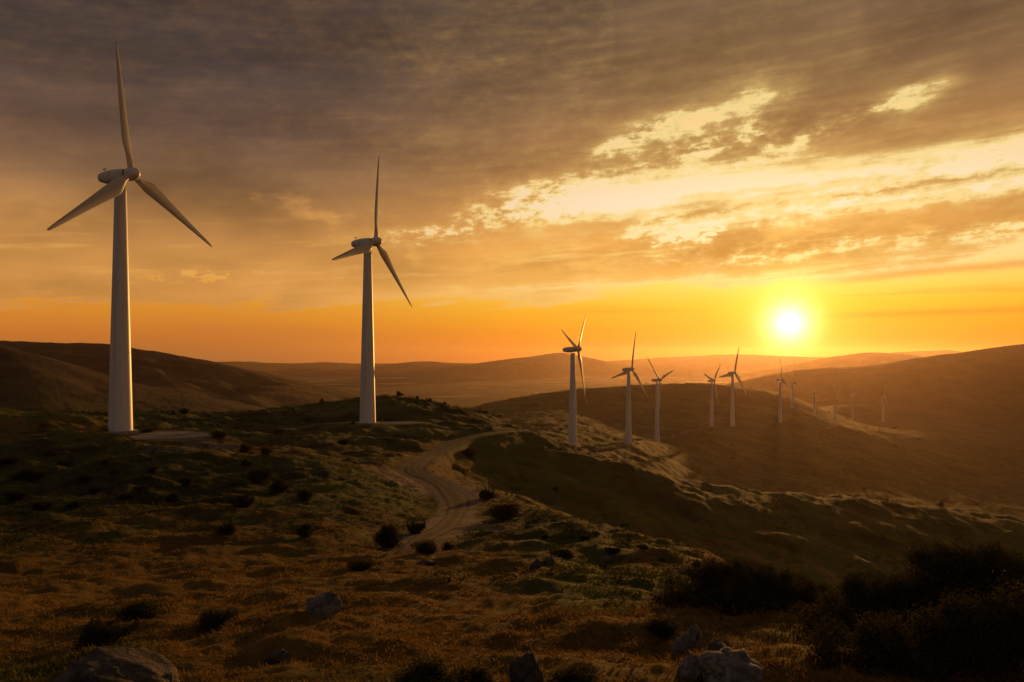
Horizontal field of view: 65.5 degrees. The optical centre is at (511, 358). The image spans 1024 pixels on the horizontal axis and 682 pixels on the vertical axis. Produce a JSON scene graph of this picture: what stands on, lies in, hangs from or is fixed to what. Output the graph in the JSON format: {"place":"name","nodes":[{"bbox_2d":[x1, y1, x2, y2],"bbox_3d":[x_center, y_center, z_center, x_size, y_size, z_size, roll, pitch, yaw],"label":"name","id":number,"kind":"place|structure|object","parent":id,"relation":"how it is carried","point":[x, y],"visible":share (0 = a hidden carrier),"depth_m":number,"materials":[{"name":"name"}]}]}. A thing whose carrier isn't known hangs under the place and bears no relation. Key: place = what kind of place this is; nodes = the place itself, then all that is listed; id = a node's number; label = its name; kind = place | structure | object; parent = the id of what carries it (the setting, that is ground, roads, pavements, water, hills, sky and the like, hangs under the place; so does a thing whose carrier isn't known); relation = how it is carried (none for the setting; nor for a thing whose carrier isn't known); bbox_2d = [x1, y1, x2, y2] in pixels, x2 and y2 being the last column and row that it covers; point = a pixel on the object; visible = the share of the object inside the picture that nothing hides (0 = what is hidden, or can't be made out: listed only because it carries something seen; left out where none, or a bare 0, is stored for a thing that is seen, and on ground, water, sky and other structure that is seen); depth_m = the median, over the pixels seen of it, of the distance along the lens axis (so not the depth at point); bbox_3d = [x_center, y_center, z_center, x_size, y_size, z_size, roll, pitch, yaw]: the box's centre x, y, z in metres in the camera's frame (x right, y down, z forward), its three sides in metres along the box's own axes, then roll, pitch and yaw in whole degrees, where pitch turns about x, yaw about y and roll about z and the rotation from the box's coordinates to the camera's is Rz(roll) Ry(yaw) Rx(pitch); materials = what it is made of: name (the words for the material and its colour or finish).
{"place":"outdoors","nodes":[
{"label":"outdoors","id":0,"kind":"place"},
{"bbox_2d":[397,430,521,552],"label":"dirt road","id":1,"kind":"structure","parent":0,"point":[458,501],"depth_m":83.44,"materials":[{"name":"brown soil"}]},
{"bbox_2d":[0,340,1023,681],"bbox_3d":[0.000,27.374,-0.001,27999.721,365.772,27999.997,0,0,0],"label":"terrain","id":2,"kind":"structure","parent":0,"point":[942,404],"depth_m":168.66,"materials":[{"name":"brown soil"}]},
{"bbox_2d":[0,456,19,464],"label":"heath clump","id":3,"kind":"object","parent":2,"relation":"on","point":[8,461],"visible":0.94,"depth_m":99.64,"materials":[{"name":"green plant"}]},
{"bbox_2d":[0,489,28,499],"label":"heath clump","id":4,"kind":"object","parent":2,"relation":"on","point":[13,494],"visible":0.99,"depth_m":73.22,"materials":[{"name":"green plant"}]},
{"bbox_2d":[9,467,48,481],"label":"heath clump","id":5,"kind":"object","parent":2,"relation":"on","point":[31,473],"visible":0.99,"depth_m":86.92,"materials":[{"name":"green plant"}]},
{"bbox_2d":[32,499,58,510],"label":"heath clump","id":6,"kind":"object","parent":2,"relation":"on","point":[45,505],"visible":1,"depth_m":62.13,"materials":[{"name":"green plant"}]},
{"bbox_2d":[56,459,72,465],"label":"heath clump","id":7,"kind":"object","parent":2,"relation":"on","point":[63,463],"visible":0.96,"depth_m":99.41,"materials":[{"name":"green plant"}]},
{"bbox_2d":[64,500,81,506],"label":"heath clump","id":8,"kind":"object","parent":2,"relation":"on","point":[73,502],"visible":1,"depth_m":63.98,"materials":[{"name":"green plant"}]},
{"bbox_2d":[77,473,92,479],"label":"heath clump","id":9,"kind":"object","parent":2,"relation":"on","point":[84,476],"visible":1,"depth_m":84.29,"materials":[{"name":"green plant"}]},
{"bbox_2d":[88,485,106,492],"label":"heath clump","id":10,"kind":"object","parent":2,"relation":"on","point":[95,488],"visible":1,"depth_m":75.43,"materials":[{"name":"green plant"}]},
{"bbox_2d":[71,615,141,646],"bbox_3d":[-7.029,4.709,13.831,1.045,0.471,1.035,0,0,38],"label":"cushion shrub","id":11,"kind":"object","parent":2,"relation":"on","point":[95,634],"visible":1,"depth_m":13.68,"materials":[{"name":"green plant"}]},
{"bbox_2d":[52,646,179,681],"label":"rock","id":12,"kind":"object","parent":2,"relation":"on","point":[119,664],"visible":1,"depth_m":9.90,"materials":[{"name":"grey stone"}]},
{"bbox_2d":[117,492,133,499],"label":"heath clump","id":13,"kind":"object","parent":2,"relation":"on","point":[123,496],"visible":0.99,"depth_m":68.77,"materials":[{"name":"green plant"}]},
{"bbox_2d":[47,41,211,434],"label":"wind turbine","id":14,"kind":"object","parent":2,"relation":"on","point":[120,413],"visible":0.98,"depth_m":140.74,"materials":[{"name":"paint"}]},
{"bbox_2d":[113,599,165,620],"bbox_3d":[-7.412,5.020,15.918,1.041,0.478,0.942,0,0,0],"label":"cushion shrub","id":15,"kind":"object","parent":2,"relation":"on","point":[142,609],"visible":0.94,"depth_m":15.75,"materials":[{"name":"green plant"}]},
{"bbox_2d":[130,431,212,439],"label":"gravel pad","id":16,"kind":"object","parent":2,"relation":"on","point":[163,435],"visible":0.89,"depth_m":138.28,"materials":[{"name":"gravel"}]},
{"bbox_2d":[140,428,154,432],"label":"shrub","id":17,"kind":"object","parent":16,"relation":"on","point":[147,430],"visible":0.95,"depth_m":143.41,"materials":[{"name":"green plant"}]},
{"bbox_2d":[164,492,182,501],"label":"shrub","id":18,"kind":"object","parent":2,"relation":"on","point":[173,496],"visible":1,"depth_m":69.71,"materials":[{"name":"green plant"}]},
{"bbox_2d":[178,408,188,413],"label":"bush","id":19,"kind":"object","parent":2,"relation":"on","point":[184,411],"visible":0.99,"depth_m":214.60,"materials":[{"name":"green plant"}]},
{"bbox_2d":[178,477,195,486],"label":"shrub","id":20,"kind":"object","parent":2,"relation":"on","point":[184,482],"visible":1,"depth_m":78.49,"materials":[{"name":"green plant"}]},
{"bbox_2d":[193,606,240,628],"bbox_3d":[-5.486,4.849,14.861,0.832,0.312,0.976,0,0,-13],"label":"cushion shrub","id":21,"kind":"object","parent":2,"relation":"on","point":[216,618],"visible":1,"depth_m":14.79,"materials":[{"name":"green plant"}]},
{"bbox_2d":[209,430,227,437],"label":"shrub","id":22,"kind":"object","parent":2,"relation":"on","point":[220,434],"visible":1,"depth_m":136.35,"materials":[{"name":"green plant"}]},
{"bbox_2d":[216,520,236,533],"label":"shrub","id":23,"kind":"object","parent":2,"relation":"on","point":[225,528],"visible":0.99,"depth_m":47.44,"materials":[{"name":"green plant"}]},
{"bbox_2d":[227,492,254,507],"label":"shrub","id":24,"kind":"object","parent":2,"relation":"on","point":[245,501],"visible":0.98,"depth_m":61.45,"materials":[{"name":"green plant"}]},
{"bbox_2d":[237,443,253,452],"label":"shrub","id":25,"kind":"object","parent":2,"relation":"on","point":[245,448],"visible":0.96,"depth_m":121.52,"materials":[{"name":"green plant"}]},
{"bbox_2d":[241,457,252,465],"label":"shrub","id":26,"kind":"object","parent":2,"relation":"on","point":[245,462],"visible":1,"depth_m":96.74,"materials":[{"name":"green plant"}]},
{"bbox_2d":[245,466,273,483],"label":"shrub","id":27,"kind":"object","parent":2,"relation":"on","point":[261,475],"visible":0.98,"depth_m":83.30,"materials":[{"name":"green plant"}]},
{"bbox_2d":[259,445,274,453],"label":"shrub","id":28,"kind":"object","parent":2,"relation":"on","point":[265,451],"visible":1,"depth_m":105.25,"materials":[{"name":"green plant"}]},
{"bbox_2d":[263,648,288,664],"bbox_3d":[-3.513,4.462,11.877,0.393,0.208,0.283,-11,7,-40],"label":"rock","id":29,"kind":"object","parent":2,"relation":"on","point":[278,655],"visible":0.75,"depth_m":11.80,"materials":[{"name":"grey stone"}]},
{"bbox_2d":[267,478,291,492],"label":"shrub","id":30,"kind":"object","parent":2,"relation":"on","point":[278,486],"visible":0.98,"depth_m":75.94,"materials":[{"name":"green plant"}]},
{"bbox_2d":[292,522,314,537],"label":"shrub","id":31,"kind":"object","parent":2,"relation":"on","point":[304,531],"visible":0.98,"depth_m":46.09,"materials":[{"name":"green plant"}]},
{"bbox_2d":[295,487,316,501],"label":"shrub","id":32,"kind":"object","parent":2,"relation":"on","point":[304,495],"visible":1,"depth_m":68.12,"materials":[{"name":"green plant"}]},
{"bbox_2d":[306,592,341,618],"bbox_3d":[-3.511,4.672,14.867,0.668,0.609,0.535,-1,7,-20],"label":"rock","id":33,"kind":"object","parent":2,"relation":"on","point":[325,605],"visible":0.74,"depth_m":14.77,"materials":[{"name":"stone"}]},
{"bbox_2d":[339,438,348,444],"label":"shrub","id":34,"kind":"object","parent":2,"relation":"on","point":[344,441],"visible":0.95,"depth_m":149.83,"materials":[{"name":"green plant"}]},
{"bbox_2d":[346,558,375,571],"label":"shrub","id":35,"kind":"object","parent":2,"relation":"on","point":[360,565],"visible":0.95,"depth_m":31.19,"materials":[{"name":"green plant"}]},
{"bbox_2d":[335,421,423,424],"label":"gravel pad","id":36,"kind":"object","parent":2,"relation":"on","point":[393,422],"visible":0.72,"depth_m":201.41,"materials":[{"name":"gravel"}]},
{"bbox_2d":[332,157,411,423],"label":"wind turbine","id":37,"kind":"object","parent":36,"relation":"on","point":[367,381],"visible":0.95,"depth_m":198.83,"materials":[{"name":"paint"}]},
{"bbox_2d":[371,522,404,547],"bbox_3d":[-7.605,10.865,48.977,2.170,1.908,1.962,0,0,0],"label":"shrub","id":38,"kind":"object","parent":2,"relation":"on","point":[388,536],"visible":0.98,"depth_m":48.57,"materials":[{"name":"green plant"}]},
{"bbox_2d":[406,520,426,533],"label":"shrub","id":39,"kind":"object","parent":2,"relation":"on","point":[415,528],"visible":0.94,"depth_m":55.62,"materials":[{"name":"green plant"}]},
{"bbox_2d":[409,539,437,554],"bbox_3d":[-4.023,8.947,37.624,1.525,0.781,1.302,0,0,31],"label":"shrub","id":40,"kind":"object","parent":2,"relation":"on","point":[428,548],"visible":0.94,"depth_m":37.41,"materials":[{"name":"green plant"}]},
{"bbox_2d":[393,654,461,681],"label":"cushion shrub","id":41,"kind":"object","parent":2,"relation":"on","point":[425,671],"visible":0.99,"depth_m":9.21,"materials":[{"name":"green plant"}]},
{"bbox_2d":[417,559,437,565],"bbox_3d":[-3.616,8.753,33.987,0.953,0.396,0.684,3,-7,-21],"label":"rock","id":42,"kind":"object","parent":2,"relation":"on","point":[426,562],"visible":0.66,"depth_m":33.80,"materials":[{"name":"grey stone"}]},
{"bbox_2d":[441,541,455,550],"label":"shrub","id":43,"kind":"object","parent":2,"relation":"on","point":[447,545],"visible":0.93,"depth_m":42.72,"materials":[{"name":"green plant"}]},
{"bbox_2d":[462,448,476,456],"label":"shrub","id":44,"kind":"object","parent":2,"relation":"on","point":[469,452],"visible":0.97,"depth_m":161.44,"materials":[{"name":"green plant"}]},
{"bbox_2d":[452,666,496,681],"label":"cushion shrub","id":45,"kind":"object","parent":2,"relation":"on","point":[478,674],"visible":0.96,"depth_m":9.49,"materials":[{"name":"green plant"}]},
{"bbox_2d":[478,487,495,499],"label":"shrub","id":46,"kind":"object","parent":2,"relation":"on","point":[485,494],"visible":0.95,"depth_m":86.97,"materials":[{"name":"green plant"}]},
{"bbox_2d":[486,500,521,520],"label":"shrub","id":47,"kind":"object","parent":2,"relation":"on","point":[506,511],"visible":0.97,"depth_m":66.01,"materials":[{"name":"green plant"}]},
{"bbox_2d":[0,398,1023,608],"bbox_3d":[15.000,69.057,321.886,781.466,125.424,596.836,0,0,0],"label":"undergrowth","id":48,"kind":"object","parent":2,"relation":"on","point":[637,573],"visible":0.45,"depth_m":52.46,"materials":[{"name":"green plant"}]},
{"bbox_2d":[0,377,1023,569],"bbox_3d":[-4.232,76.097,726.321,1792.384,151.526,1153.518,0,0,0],"label":"scrub","id":49,"kind":"object","parent":2,"relation":"on","point":[763,511],"visible":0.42,"depth_m":243.62,"materials":[{"name":"green plant"}]},
{"bbox_2d":[509,652,543,681],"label":"rock","id":50,"kind":"object","parent":2,"relation":"on","point":[525,667],"visible":1,"depth_m":9.54,"materials":[{"name":"grey stone"}]},
{"bbox_2d":[529,558,541,568],"bbox_3d":[0.835,7.235,27.885,0.457,0.498,0.382,-5,0,20],"label":"rock","id":51,"kind":"object","parent":2,"relation":"on","point":[536,563],"visible":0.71,"depth_m":27.76,"materials":[{"name":"grey stone"}]},
{"bbox_2d":[539,534,549,538],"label":"heath clump","id":52,"kind":"object","parent":2,"relation":"on","point":[545,536],"visible":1,"depth_m":47.85,"materials":[{"name":"green plant"}]},
{"bbox_2d":[541,556,554,567],"bbox_3d":[1.409,8.186,31.744,0.596,0.630,0.382,8,5,0],"label":"rock","id":53,"kind":"object","parent":2,"relation":"on","point":[549,561],"visible":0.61,"depth_m":31.61,"materials":[{"name":"grey stone"}]},
{"bbox_2d":[549,548,573,558],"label":"shrub","id":54,"kind":"object","parent":2,"relation":"on","point":[563,553],"visible":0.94,"depth_m":38.44,"materials":[{"name":"green plant"}]},
{"bbox_2d":[550,662,601,681],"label":"cushion shrub","id":55,"kind":"object","parent":2,"relation":"on","point":[577,673],"visible":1,"depth_m":9.80,"materials":[{"name":"green plant"}]},
{"bbox_2d":[578,533,591,540],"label":"shrub","id":56,"kind":"object","parent":2,"relation":"on","point":[587,537],"visible":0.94,"depth_m":45.77,"materials":[{"name":"green plant"}]},
{"bbox_2d":[599,555,612,563],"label":"rock","id":57,"kind":"object","parent":2,"relation":"on","point":[606,559],"visible":0.85,"depth_m":37.83,"materials":[{"name":"grey stone"}]},
{"bbox_2d":[599,562,612,568],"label":"heath clump","id":58,"kind":"object","parent":2,"relation":"on","point":[603,564],"visible":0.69,"depth_m":33.41,"materials":[{"name":"green plant"}]},
{"bbox_2d":[604,546,618,552],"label":"heath clump","id":59,"kind":"object","parent":2,"relation":"on","point":[609,549],"visible":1,"depth_m":39.04,"materials":[{"name":"green plant"}]},
{"bbox_2d":[612,333,647,444],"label":"wind turbine","id":60,"kind":"object","parent":2,"relation":"on","point":[628,434],"visible":0.98,"depth_m":498.81,"materials":[{"name":"paint"}]},
{"bbox_2d":[636,544,647,549],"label":"heath clump","id":61,"kind":"object","parent":2,"relation":"on","point":[643,547],"visible":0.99,"depth_m":38.59,"materials":[{"name":"green plant"}]},
{"bbox_2d":[647,357,673,441],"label":"wind turbine","id":62,"kind":"object","parent":2,"relation":"on","point":[657,409],"visible":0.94,"depth_m":634.58,"materials":[{"name":"paint"}]},
{"bbox_2d":[640,615,685,640],"bbox_3d":[2.587,4.556,13.564,0.760,0.386,0.840,0,0,-39],"label":"cushion shrub","id":63,"kind":"object","parent":2,"relation":"on","point":[663,626],"visible":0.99,"depth_m":13.45,"materials":[{"name":"green plant"}]},
{"bbox_2d":[672,636,686,656],"bbox_3d":[2.554,4.430,12.101,0.209,0.457,0.281,0,0,27],"label":"rock","id":64,"kind":"object","parent":2,"relation":"on","point":[680,645],"visible":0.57,"depth_m":12.01,"materials":[{"name":"stone"}]},
{"bbox_2d":[677,653,702,681],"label":"rock","id":65,"kind":"object","parent":2,"relation":"on","point":[688,667],"visible":0.77,"depth_m":10.10,"materials":[{"name":"stone"}]},
{"bbox_2d":[682,624,701,651],"bbox_3d":[2.877,4.606,12.823,0.328,0.682,0.354,-2,-4,30],"label":"rock","id":66,"kind":"object","parent":2,"relation":"on","point":[692,635],"visible":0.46,"depth_m":12.73,"materials":[{"name":"stone"}]},
{"bbox_2d":[704,364,720,426],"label":"wind turbine","id":67,"kind":"object","parent":2,"relation":"on","point":[711,380],"visible":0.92,"depth_m":828.79,"materials":[{"name":"paint"}]},
{"bbox_2d":[707,639,726,650],"bbox_3d":[3.005,4.253,11.517,0.341,0.322,0.494,-4,6,-10],"label":"rock","id":68,"kind":"object","parent":2,"relation":"on","point":[715,645],"visible":0.32,"depth_m":11.49,"materials":[{"name":"grey stone"}]},
{"bbox_2d":[696,646,765,681],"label":"rock","id":69,"kind":"object","parent":2,"relation":"on","point":[727,663],"visible":1,"depth_m":9.77,"materials":[{"name":"stone"}]},
{"bbox_2d":[719,348,746,426],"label":"wind turbine","id":70,"kind":"object","parent":2,"relation":"on","point":[732,410],"visible":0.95,"depth_m":857.49,"materials":[{"name":"paint"}]},
{"bbox_2d":[646,556,831,615],"bbox_3d":[4.962,4.971,17.379,4.152,1.313,2.551,0,0,0],"label":"leafy shrub","id":71,"kind":"object","parent":2,"relation":"on","point":[745,595],"visible":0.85,"depth_m":17.18,"materials":[{"name":"green plant"}]},
{"bbox_2d":[776,360,788,422],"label":"wind turbine","id":72,"kind":"object","parent":2,"relation":"on","point":[780,405],"visible":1,"depth_m":918.58,"materials":[{"name":"paint"}]},
{"bbox_2d":[790,364,797,408],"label":"wind turbine","id":73,"kind":"object","parent":2,"relation":"on","point":[792,398],"visible":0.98,"depth_m":1066.92,"materials":[{"name":"paint"}]},
{"bbox_2d":[811,386,817,416],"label":"wind turbine","id":74,"kind":"object","parent":2,"relation":"on","point":[814,402],"visible":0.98,"depth_m":1050.25,"materials":[{"name":"paint"}]},
{"bbox_2d":[830,386,839,419],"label":"wind turbine","id":75,"kind":"object","parent":2,"relation":"on","point":[835,404],"visible":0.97,"depth_m":1144.10,"materials":[{"name":"paint"}]},
{"bbox_2d":[850,388,857,418],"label":"wind turbine","id":76,"kind":"object","parent":2,"relation":"on","point":[852,395],"visible":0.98,"depth_m":1390.77,"materials":[{"name":"paint"}]},
{"bbox_2d":[774,567,955,642],"bbox_3d":[6.030,4.252,13.582,3.108,1.337,1.813,0,0,0],"label":"leafy shrub","id":77,"kind":"object","parent":2,"relation":"on","point":[859,586],"visible":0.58,"depth_m":13.48,"materials":[{"name":"green plant"}]},
{"bbox_2d":[880,394,887,421],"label":"wind turbine","id":78,"kind":"object","parent":2,"relation":"on","point":[883,407],"visible":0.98,"depth_m":1390.98,"materials":[{"name":"paint"}]},
{"bbox_2d":[790,570,1023,681],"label":"leafy shrub","id":79,"kind":"object","parent":2,"relation":"on","point":[979,646],"visible":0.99,"depth_m":10.40,"materials":[{"name":"green plant"}]},
{"bbox_2d":[850,534,1023,654],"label":"leafy shrub","id":80,"kind":"object","parent":2,"relation":"on","point":[973,565],"visible":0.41,"depth_m":13.31,"materials":[{"name":"green plant"}]},
{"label":"gravel pad","id":81,"kind":"structure","parent":2,"relation":"on","visible":0},
{"bbox_2d":[561,313,586,444],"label":"wind turbine","id":82,"kind":"object","parent":81,"relation":"on","point":[572,437],"visible":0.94,"depth_m":369.79,"materials":[{"name":"paint"}]},
{"bbox_2d":[0,0,1023,362],"label":"sky","id":83,"kind":"structure","parent":0,"point":[800,178],"materials":[{"name":"orange"}]}
]}

